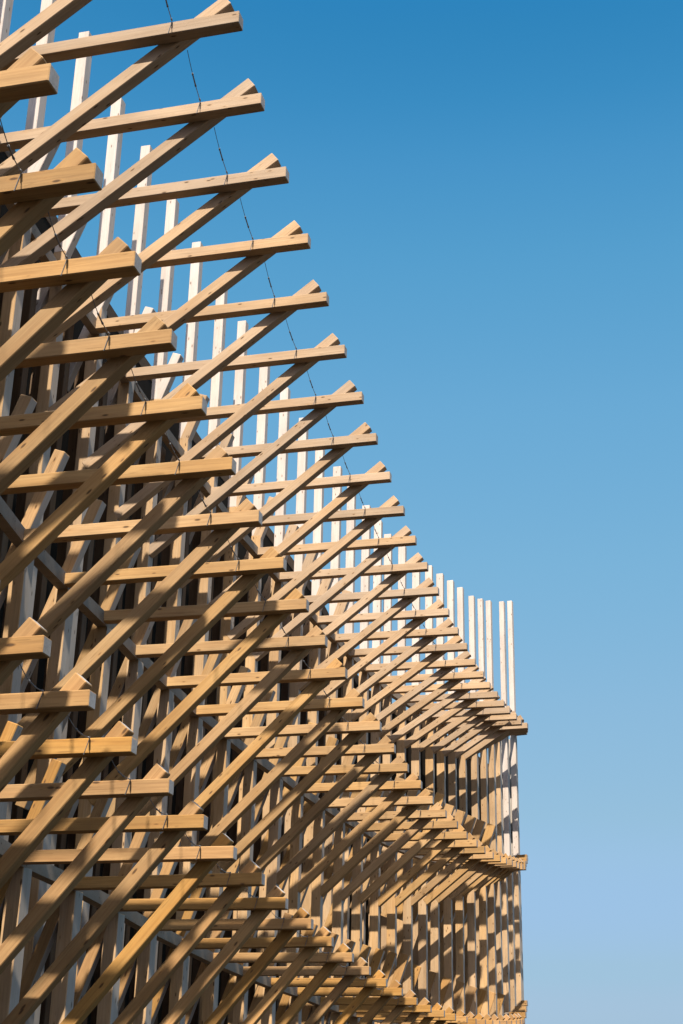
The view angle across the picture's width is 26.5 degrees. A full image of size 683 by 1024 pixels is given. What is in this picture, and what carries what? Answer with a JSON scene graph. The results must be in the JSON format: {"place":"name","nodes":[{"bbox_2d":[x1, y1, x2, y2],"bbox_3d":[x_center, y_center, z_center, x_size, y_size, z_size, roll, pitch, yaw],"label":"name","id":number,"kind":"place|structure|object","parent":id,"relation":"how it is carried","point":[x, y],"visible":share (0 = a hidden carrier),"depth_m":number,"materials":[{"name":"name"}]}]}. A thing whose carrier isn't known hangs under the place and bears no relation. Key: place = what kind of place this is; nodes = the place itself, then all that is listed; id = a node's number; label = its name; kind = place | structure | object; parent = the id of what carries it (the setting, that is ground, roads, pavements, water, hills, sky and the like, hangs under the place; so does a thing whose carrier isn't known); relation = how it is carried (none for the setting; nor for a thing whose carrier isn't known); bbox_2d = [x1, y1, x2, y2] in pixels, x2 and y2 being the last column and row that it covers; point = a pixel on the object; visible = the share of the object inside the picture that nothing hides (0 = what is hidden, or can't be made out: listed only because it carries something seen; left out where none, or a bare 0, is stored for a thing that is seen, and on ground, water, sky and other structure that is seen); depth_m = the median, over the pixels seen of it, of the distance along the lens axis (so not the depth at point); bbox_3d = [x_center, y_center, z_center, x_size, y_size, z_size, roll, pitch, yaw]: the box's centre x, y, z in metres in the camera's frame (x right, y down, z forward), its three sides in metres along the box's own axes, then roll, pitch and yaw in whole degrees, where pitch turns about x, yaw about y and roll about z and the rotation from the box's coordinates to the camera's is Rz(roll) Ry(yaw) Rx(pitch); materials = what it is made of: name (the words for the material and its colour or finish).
{"place":"outdoors","nodes":[
{"label":"outdoors","id":0,"kind":"place"},
{"bbox_2d":[0,0,682,1023],"label":"sky","id":1,"kind":"structure","parent":0,"point":[487,195],"materials":[{"name":"blue"}]},
{"label":"ground","id":2,"kind":"structure","parent":0,"visible":0},
{"bbox_2d":[0,617,51,685],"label":"timber bracket","id":3,"kind":"object","parent":2,"relation":"on","point":[28,639],"visible":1,"depth_m":6.72,"materials":[{"name":"orange wood"}]},
{"bbox_2d":[0,48,59,117],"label":"timber bracket","id":4,"kind":"object","parent":2,"relation":"on","point":[30,73],"visible":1,"depth_m":6.99,"materials":[{"name":"brown wood"}]},
{"bbox_2d":[0,496,516,866],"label":"timber rail","id":5,"kind":"object","parent":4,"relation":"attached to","point":[49,568],"visible":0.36,"depth_m":15.63,"materials":[{"name":"brown wood"}]},
{"bbox_2d":[0,0,91,69],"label":"timber bracket","id":6,"kind":"object","parent":2,"relation":"on","point":[35,29],"visible":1,"depth_m":12.26,"materials":[{"name":"brown wood"}]},
{"bbox_2d":[0,673,95,791],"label":"timber bracket","id":7,"kind":"object","parent":2,"relation":"on","point":[54,709],"visible":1,"depth_m":7.56,"materials":[{"name":"orange wood"}]},
{"bbox_2d":[0,148,103,255],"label":"timber bracket","id":8,"kind":"object","parent":2,"relation":"on","point":[36,197],"visible":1,"depth_m":7.80,"materials":[{"name":"brown wood"}]},
{"bbox_2d":[0,721,136,888],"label":"timber bracket","id":9,"kind":"object","parent":2,"relation":"on","point":[118,739],"visible":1,"depth_m":8.39,"materials":[{"name":"orange wood"}]},
{"bbox_2d":[0,237,141,381],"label":"timber bracket","id":10,"kind":"object","parent":2,"relation":"on","point":[83,279],"visible":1,"depth_m":8.63,"materials":[{"name":"brown wood"}]},
{"bbox_2d":[0,763,173,974],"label":"timber bracket","id":11,"kind":"object","parent":2,"relation":"on","point":[155,781],"visible":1,"depth_m":9.26,"materials":[{"name":"orange wood"}]},
{"bbox_2d":[0,315,176,494],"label":"timber bracket","id":12,"kind":"object","parent":2,"relation":"on","point":[125,353],"visible":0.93,"depth_m":9.47,"materials":[{"name":"brown wood"}]},
{"bbox_2d":[0,383,206,591],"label":"timber bracket","id":13,"kind":"object","parent":2,"relation":"on","point":[160,418],"visible":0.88,"depth_m":10.34,"materials":[{"name":"brown wood"}]},
{"bbox_2d":[0,721,207,1023],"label":"timber bracket","id":14,"kind":"object","parent":2,"relation":"on","point":[190,816],"visible":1,"depth_m":10.14,"materials":[{"name":"orange wood"}]},
{"bbox_2d":[0,759,236,1023],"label":"timber bracket","id":15,"kind":"object","parent":2,"relation":"on","point":[14,895],"visible":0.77,"depth_m":11.23,"materials":[{"name":"orange wood"}]},
{"bbox_2d":[0,394,236,664],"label":"timber bracket","id":16,"kind":"object","parent":2,"relation":"on","point":[194,476],"visible":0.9,"depth_m":11.25,"materials":[{"name":"brown wood"}]},
{"bbox_2d":[0,0,242,176],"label":"timber bracket","id":17,"kind":"object","parent":2,"relation":"on","point":[218,17],"visible":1,"depth_m":13.09,"materials":[{"name":"brown wood"}]},
{"bbox_2d":[0,449,262,838],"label":"timber bracket","id":18,"kind":"object","parent":2,"relation":"on","point":[224,526],"visible":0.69,"depth_m":12.30,"materials":[{"name":"brown wood"}]},
{"bbox_2d":[0,0,264,267],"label":"timber bracket","id":19,"kind":"object","parent":2,"relation":"on","point":[244,97],"visible":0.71,"depth_m":14.11,"materials":[{"name":"brown wood"}]},
{"bbox_2d":[19,798,264,1023],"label":"timber bracket","id":20,"kind":"object","parent":2,"relation":"on","point":[63,923],"visible":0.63,"depth_m":12.34,"materials":[{"name":"orange wood"}]},
{"bbox_2d":[0,0,288,562],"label":"timber bracket","id":21,"kind":"object","parent":2,"relation":"on","point":[17,310],"visible":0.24,"depth_m":15.22,"materials":[{"name":"brown wood"}]},
{"bbox_2d":[20,499,286,1023],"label":"timber bracket","id":22,"kind":"object","parent":2,"relation":"on","point":[252,572],"visible":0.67,"depth_m":13.37,"materials":[{"name":"brown wood"}]},
{"bbox_2d":[0,31,310,935],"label":"timber bracket","id":23,"kind":"object","parent":2,"relation":"on","point":[48,387],"visible":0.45,"depth_m":16.32,"materials":[{"name":"brown wood"}]},
{"bbox_2d":[15,547,308,977],"bbox_3d":[-1.826,3.583,13.785,3.004,7.184,0.289,-5,-24,15],"label":"timber bracket","id":24,"kind":"object","parent":2,"relation":"on","point":[278,612],"visible":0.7,"depth_m":14.51,"materials":[{"name":"brown wood"}]},
{"bbox_2d":[30,98,328,1023],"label":"timber bracket","id":25,"kind":"object","parent":2,"relation":"on","point":[88,448],"visible":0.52,"depth_m":17.43,"materials":[{"name":"brown wood"}]},
{"bbox_2d":[73,832,287,1023],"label":"timber bracket","id":26,"kind":"object","parent":2,"relation":"on","point":[107,943],"visible":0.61,"depth_m":13.46,"materials":[{"name":"orange wood"}]},
{"bbox_2d":[62,581,327,894],"bbox_3d":[-1.659,4.052,14.927,3.018,7.210,0.290,-5,-24,15],"label":"timber bracket","id":27,"kind":"object","parent":2,"relation":"on","point":[130,673],"visible":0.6,"depth_m":15.65,"materials":[{"name":"brown wood"}]},
{"bbox_2d":[65,145,346,1023],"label":"timber bracket","id":28,"kind":"object","parent":2,"relation":"on","point":[120,502],"visible":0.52,"depth_m":18.59,"materials":[{"name":"brown wood"}]},
{"bbox_2d":[117,862,313,1023],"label":"timber bracket","id":29,"kind":"object","parent":2,"relation":"on","point":[143,964],"visible":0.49,"depth_m":14.57,"materials":[{"name":"orange wood"}]},
{"bbox_2d":[90,199,363,1023],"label":"timber bracket","id":30,"kind":"object","parent":2,"relation":"on","point":[154,546],"visible":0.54,"depth_m":19.74,"materials":[{"name":"brown wood"}]},
{"bbox_2d":[106,619,347,972],"bbox_3d":[-1.452,4.527,16.104,3.040,7.253,0.287,-5,-24,15],"label":"timber bracket","id":31,"kind":"object","parent":2,"relation":"on","point":[159,710],"visible":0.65,"depth_m":16.84,"materials":[{"name":"brown wood"}]},
{"bbox_2d":[151,870,333,1023],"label":"timber bracket","id":32,"kind":"object","parent":2,"relation":"on","point":[321,938],"visible":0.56,"depth_m":15.73,"materials":[{"name":"orange wood"}]},
{"bbox_2d":[0,125,489,1023],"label":"building","id":33,"kind":"structure","parent":2,"relation":"on","point":[44,223],"depth_m":21.88,"materials":[{"name":"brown wood"}]},
{"bbox_2d":[128,241,377,1023],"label":"timber bracket","id":34,"kind":"object","parent":2,"relation":"on","point":[175,552],"visible":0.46,"depth_m":20.92,"materials":[{"name":"brown wood"}]},
{"bbox_2d":[5,203,511,735],"bbox_3d":[-1.276,-1.118,22.304,2.063,1.416,42.472,-4,-23,13],"label":"timber rail","id":35,"kind":"object","parent":34,"relation":"attached to","point":[247,543],"visible":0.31,"depth_m":21.27,"materials":[{"name":"brown wood"}]},
{"bbox_2d":[144,654,364,983],"bbox_3d":[-1.229,5.014,17.296,3.031,7.287,0.290,-5,-23,14],"label":"timber bracket","id":36,"kind":"object","parent":2,"relation":"on","point":[189,733],"visible":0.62,"depth_m":18.01,"materials":[{"name":"brown wood"}]},
{"bbox_2d":[185,897,353,1023],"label":"timber bracket","id":37,"kind":"object","parent":2,"relation":"on","point":[342,954],"visible":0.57,"depth_m":16.88,"materials":[{"name":"orange wood"}]},
{"bbox_2d":[162,666,381,952],"bbox_3d":[-0.985,5.478,18.478,3.033,7.357,0.293,-5,-23,14],"label":"timber bracket","id":38,"kind":"object","parent":2,"relation":"on","point":[219,752],"visible":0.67,"depth_m":19.20,"materials":[{"name":"brown wood"}]},
{"bbox_2d":[161,290,391,1020],"bbox_3d":[-0.995,2.791,21.199,3.496,14.415,1.068,-12,-26,29],"label":"timber bracket","id":39,"kind":"object","parent":2,"relation":"on","point":[201,590],"visible":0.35,"depth_m":22.14,"materials":[{"name":"brown wood"}]},
{"bbox_2d":[165,0,501,728],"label":"steel cable","id":40,"kind":"object","parent":39,"relation":"attached to","point":[273,302],"visible":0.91,"depth_m":16.86,"materials":[{"name":"black metal"}]},
{"bbox_2d":[220,931,370,1023],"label":"timber bracket","id":41,"kind":"object","parent":2,"relation":"on","point":[359,967],"visible":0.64,"depth_m":18.04,"materials":[{"name":"orange wood"}]},
{"bbox_2d":[190,320,404,1023],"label":"timber bracket","id":42,"kind":"object","parent":2,"relation":"on","point":[223,628],"visible":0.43,"depth_m":23.31,"materials":[{"name":"brown wood"}]},
{"bbox_2d":[209,689,395,1011],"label":"timber bracket","id":43,"kind":"object","parent":2,"relation":"on","point":[384,745],"visible":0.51,"depth_m":20.42,"materials":[{"name":"brown wood"}]},
{"bbox_2d":[223,715,408,977],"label":"timber bracket","id":44,"kind":"object","parent":2,"relation":"on","point":[277,875],"visible":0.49,"depth_m":21.62,"materials":[{"name":"brown wood"}]},
{"bbox_2d":[247,912,387,1023],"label":"timber bracket","id":45,"kind":"object","parent":2,"relation":"on","point":[378,979],"visible":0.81,"depth_m":19.25,"materials":[{"name":"orange wood"}]},
{"bbox_2d":[220,366,416,1023],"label":"timber bracket","id":46,"kind":"object","parent":2,"relation":"on","point":[400,538],"visible":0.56,"depth_m":24.48,"materials":[{"name":"brown wood"}]},
{"bbox_2d":[251,722,421,965],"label":"timber bracket","id":47,"kind":"object","parent":2,"relation":"on","point":[298,884],"visible":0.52,"depth_m":22.79,"materials":[{"name":"brown wood"}]},
{"bbox_2d":[0,119,463,850],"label":"steel cable","id":48,"kind":"object","parent":47,"relation":"attached to","point":[166,433],"visible":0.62,"depth_m":10.02,"materials":[{"name":"black metal"}]},
{"bbox_2d":[247,387,428,1023],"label":"timber bracket","id":49,"kind":"object","parent":2,"relation":"on","point":[270,660],"visible":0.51,"depth_m":25.65,"materials":[{"name":"brown wood"}]},
{"bbox_2d":[275,924,402,1023],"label":"timber bracket","id":50,"kind":"object","parent":2,"relation":"on","point":[388,993],"visible":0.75,"depth_m":20.45,"materials":[{"name":"orange wood"}]},
{"bbox_2d":[279,736,433,1015],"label":"timber bracket","id":51,"kind":"object","parent":2,"relation":"on","point":[320,890],"visible":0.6,"depth_m":23.94,"materials":[{"name":"brown wood"}]},
{"bbox_2d":[275,418,438,1013],"bbox_3d":[0.197,4.748,25.896,3.256,14.490,1.003,-11,-26,27],"label":"timber bracket","id":52,"kind":"object","parent":2,"relation":"on","point":[292,691],"visible":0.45,"depth_m":26.82,"materials":[{"name":"brown wood"}]},
{"bbox_2d":[301,932,417,1023],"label":"timber bracket","id":53,"kind":"object","parent":2,"relation":"on","point":[409,998],"visible":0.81,"depth_m":21.60,"materials":[{"name":"orange wood"}]},
{"bbox_2d":[0,837,508,1023],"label":"timber rail","id":54,"kind":"object","parent":53,"relation":"attached to","point":[50,874],"visible":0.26,"depth_m":14.72,"materials":[{"name":"brown wood"}]},
{"bbox_2d":[287,756,446,1023],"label":"timber bracket","id":55,"kind":"object","parent":2,"relation":"on","point":[341,894],"visible":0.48,"depth_m":25.12,"materials":[{"name":"brown wood"}]},
{"bbox_2d":[298,450,449,1008],"bbox_3d":[0.489,5.210,26.976,3.198,14.486,0.962,-11,-26,27],"label":"timber bracket","id":56,"kind":"object","parent":2,"relation":"on","point":[322,587],"visible":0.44,"depth_m":27.93,"materials":[{"name":"brown wood"}]},
{"bbox_2d":[324,939,431,1023],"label":"timber bracket","id":57,"kind":"object","parent":2,"relation":"on","point":[423,1006],"visible":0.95,"depth_m":22.75,"materials":[{"name":"orange wood"}]},
{"bbox_2d":[301,762,457,996],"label":"timber bracket","id":58,"kind":"object","parent":2,"relation":"on","point":[360,896],"visible":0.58,"depth_m":26.22,"materials":[{"name":"brown wood"}]},
{"bbox_2d":[317,466,458,1023],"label":"timber bracket","id":59,"kind":"object","parent":2,"relation":"on","point":[443,629],"visible":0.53,"depth_m":28.99,"materials":[{"name":"brown wood"}]},
{"bbox_2d":[344,944,444,1023],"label":"timber bracket","id":60,"kind":"object","parent":2,"relation":"on","point":[437,1011],"visible":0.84,"depth_m":23.95,"materials":[{"name":"orange wood"}]},
{"bbox_2d":[324,774,467,1023],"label":"timber bracket","id":61,"kind":"object","parent":2,"relation":"on","point":[377,900],"visible":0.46,"depth_m":27.28,"materials":[{"name":"brown wood"}]},
{"bbox_2d":[336,486,467,1023],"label":"timber bracket","id":62,"kind":"object","parent":2,"relation":"on","point":[453,644],"visible":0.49,"depth_m":29.91,"materials":[{"name":"brown wood"}]},
{"bbox_2d":[360,948,455,1023],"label":"timber bracket","id":63,"kind":"object","parent":2,"relation":"on","point":[377,958],"visible":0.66,"depth_m":25.26,"materials":[{"name":"orange wood"}]},
{"bbox_2d":[349,777,477,987],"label":"timber bracket","id":64,"kind":"object","parent":2,"relation":"on","point":[395,901],"visible":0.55,"depth_m":28.22,"materials":[{"name":"brown wood"}]},
{"bbox_2d":[357,505,475,987],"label":"timber bracket","id":65,"kind":"object","parent":2,"relation":"on","point":[461,660],"visible":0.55,"depth_m":30.92,"materials":[{"name":"brown wood"}]},
{"bbox_2d":[373,951,467,1023],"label":"timber bracket","id":66,"kind":"object","parent":2,"relation":"on","point":[387,968],"visible":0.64,"depth_m":26.64,"materials":[{"name":"orange wood"}]},
{"bbox_2d":[365,790,485,996],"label":"timber bracket","id":67,"kind":"object","parent":2,"relation":"on","point":[411,901],"visible":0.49,"depth_m":29.23,"materials":[{"name":"brown wood"}]},
{"bbox_2d":[368,520,483,965],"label":"timber bracket","id":68,"kind":"object","parent":2,"relation":"on","point":[469,673],"visible":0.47,"depth_m":31.75,"materials":[{"name":"brown wood"}]},
{"bbox_2d":[390,953,476,1023],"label":"timber bracket","id":69,"kind":"object","parent":2,"relation":"on","point":[400,967],"visible":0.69,"depth_m":27.63,"materials":[{"name":"orange wood"}]},
{"bbox_2d":[380,534,490,970],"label":"timber bracket","id":70,"kind":"object","parent":2,"relation":"on","point":[465,688],"visible":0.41,"depth_m":32.50,"materials":[{"name":"brown wood"}]},
{"bbox_2d":[381,789,493,1003],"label":"timber bracket","id":71,"kind":"object","parent":2,"relation":"on","point":[446,884],"visible":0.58,"depth_m":30.04,"materials":[{"name":"brown wood"}]},
{"bbox_2d":[396,546,497,996],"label":"timber bracket","id":72,"kind":"object","parent":2,"relation":"on","point":[403,743],"visible":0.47,"depth_m":33.20,"materials":[{"name":"brown wood"}]},
{"bbox_2d":[397,792,500,1007],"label":"timber bracket","id":73,"kind":"object","parent":2,"relation":"on","point":[439,798],"visible":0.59,"depth_m":30.80,"materials":[{"name":"brown wood"}]},
{"bbox_2d":[413,965,492,1023],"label":"timber bracket","id":74,"kind":"object","parent":2,"relation":"on","point":[416,972],"visible":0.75,"depth_m":29.51,"materials":[{"name":"orange wood"}]},
{"bbox_2d":[20,664,438,1019],"bbox_3d":[0.434,5.026,17.153,1.099,0.874,37.537,-3,-23,10],"label":"steel cable","id":75,"kind":"object","parent":74,"relation":"attached to","point":[76,729],"visible":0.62,"depth_m":9.82,"materials":[{"name":"black metal"}]},
{"bbox_2d":[411,572,504,997],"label":"timber bracket","id":76,"kind":"object","parent":2,"relation":"on","point":[417,747],"visible":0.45,"depth_m":33.88,"materials":[{"name":"brown wood"}]},
{"bbox_2d":[413,804,506,1009],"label":"timber bracket","id":77,"kind":"object","parent":2,"relation":"on","point":[448,938],"visible":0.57,"depth_m":31.49,"materials":[{"name":"brown wood"}]},
{"bbox_2d":[428,970,499,1023],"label":"timber bracket","id":78,"kind":"object","parent":2,"relation":"on","point":[431,980],"visible":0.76,"depth_m":30.22,"materials":[{"name":"orange wood"}]},
{"bbox_2d":[425,565,510,1004],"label":"timber bracket","id":79,"kind":"object","parent":2,"relation":"on","point":[431,750],"visible":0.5,"depth_m":34.45,"materials":[{"name":"brown wood"}]},
{"bbox_2d":[428,809,512,1012],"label":"timber bracket","id":80,"kind":"object","parent":2,"relation":"on","point":[460,815],"visible":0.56,"depth_m":32.17,"materials":[{"name":"brown wood"}]},
{"bbox_2d":[440,976,506,1023],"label":"timber bracket","id":81,"kind":"object","parent":2,"relation":"on","point":[445,983],"visible":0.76,"depth_m":30.88,"materials":[{"name":"orange wood"}]},
{"bbox_2d":[436,573,516,1009],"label":"timber bracket","id":82,"kind":"object","parent":2,"relation":"on","point":[443,753],"visible":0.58,"depth_m":34.96,"materials":[{"name":"brown wood"}]},
{"bbox_2d":[440,815,516,1015],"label":"timber bracket","id":83,"kind":"object","parent":2,"relation":"on","point":[469,824],"visible":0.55,"depth_m":32.72,"materials":[{"name":"brown wood"}]},
{"bbox_2d":[453,980,511,1023],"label":"timber bracket","id":84,"kind":"object","parent":2,"relation":"on","point":[458,988],"visible":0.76,"depth_m":31.53,"materials":[{"name":"orange wood"}]},
{"bbox_2d":[447,580,521,990],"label":"timber bracket","id":85,"kind":"object","parent":2,"relation":"on","point":[455,755],"visible":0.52,"depth_m":35.41,"materials":[{"name":"brown wood"}]},
{"bbox_2d":[452,819,519,1016],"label":"timber bracket","id":86,"kind":"object","parent":2,"relation":"on","point":[478,829],"visible":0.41,"depth_m":33.19,"materials":[{"name":"brown wood"}]},
{"bbox_2d":[465,985,516,1023],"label":"timber bracket","id":87,"kind":"object","parent":2,"relation":"on","point":[470,994],"visible":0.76,"depth_m":32.05,"materials":[{"name":"orange wood"}]},
{"bbox_2d":[457,587,527,996],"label":"timber bracket","id":88,"kind":"object","parent":2,"relation":"on","point":[479,747],"visible":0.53,"depth_m":36.22,"materials":[{"name":"brown wood"}]},
{"bbox_2d":[464,823,523,1016],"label":"timber bracket","id":89,"kind":"object","parent":2,"relation":"on","point":[489,832],"visible":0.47,"depth_m":33.70,"materials":[{"name":"brown wood"}]},
{"bbox_2d":[468,596,527,993],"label":"timber bracket","id":90,"kind":"object","parent":2,"relation":"on","point":[474,758],"visible":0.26,"depth_m":36.92,"materials":[{"name":"white wood"}]},
{"bbox_2d":[477,988,520,1023],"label":"timber bracket","id":91,"kind":"object","parent":2,"relation":"on","point":[481,994],"visible":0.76,"depth_m":32.55,"materials":[{"name":"orange wood"}]},
{"bbox_2d":[477,598,527,838],"bbox_3d":[4.174,9.129,36.557,1.315,14.825,0.312,-8,-24,20],"label":"timber post","id":92,"kind":"object","parent":2,"relation":"on","point":[483,753],"visible":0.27,"depth_m":37.95,"materials":[{"name":"white wood"}]},
{"bbox_2d":[486,600,527,852],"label":"timber bracket","id":93,"kind":"object","parent":2,"relation":"on","point":[491,757],"visible":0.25,"depth_m":38.75,"materials":[{"name":"white wood"}]},
{"bbox_2d":[495,858,525,1015],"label":"timber bracket","id":94,"kind":"object","parent":2,"relation":"on","point":[499,954],"visible":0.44,"depth_m":34.37,"materials":[{"name":"brown wood"}]},
{"bbox_2d":[495,732,527,854],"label":"timber bracket","id":95,"kind":"object","parent":2,"relation":"on","point":[500,843],"visible":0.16,"depth_m":39.13,"materials":[{"name":"brown wood"}]},
{"bbox_2d":[499,601,526,855],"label":"timber bracket","id":96,"kind":"object","parent":2,"relation":"on","point":[505,780],"visible":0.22,"depth_m":40.36,"materials":[{"name":"white wood"}]},
{"bbox_2d":[501,860,526,1012],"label":"timber bracket","id":97,"kind":"object","parent":2,"relation":"on","point":[505,939],"visible":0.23,"depth_m":35.10,"materials":[{"name":"brown wood"}]},
{"bbox_2d":[507,601,526,999],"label":"timber bracket","id":98,"kind":"object","parent":2,"relation":"on","point":[514,805],"visible":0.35,"depth_m":41.08,"materials":[{"name":"white wood"}]},
{"bbox_2d":[507,857,527,1011],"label":"timber bracket","id":99,"kind":"object","parent":2,"relation":"on","point":[512,964],"visible":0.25,"depth_m":35.90,"materials":[{"name":"brown wood"}]},
{"bbox_2d":[513,854,527,1005],"bbox_3d":[4.538,12.562,35.900,0.427,8.002,0.310,-8,-25,22],"label":"vertical post","id":100,"kind":"object","parent":2,"relation":"on","point":[518,943],"visible":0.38,"depth_m":36.73,"materials":[{"name":"white wood"}]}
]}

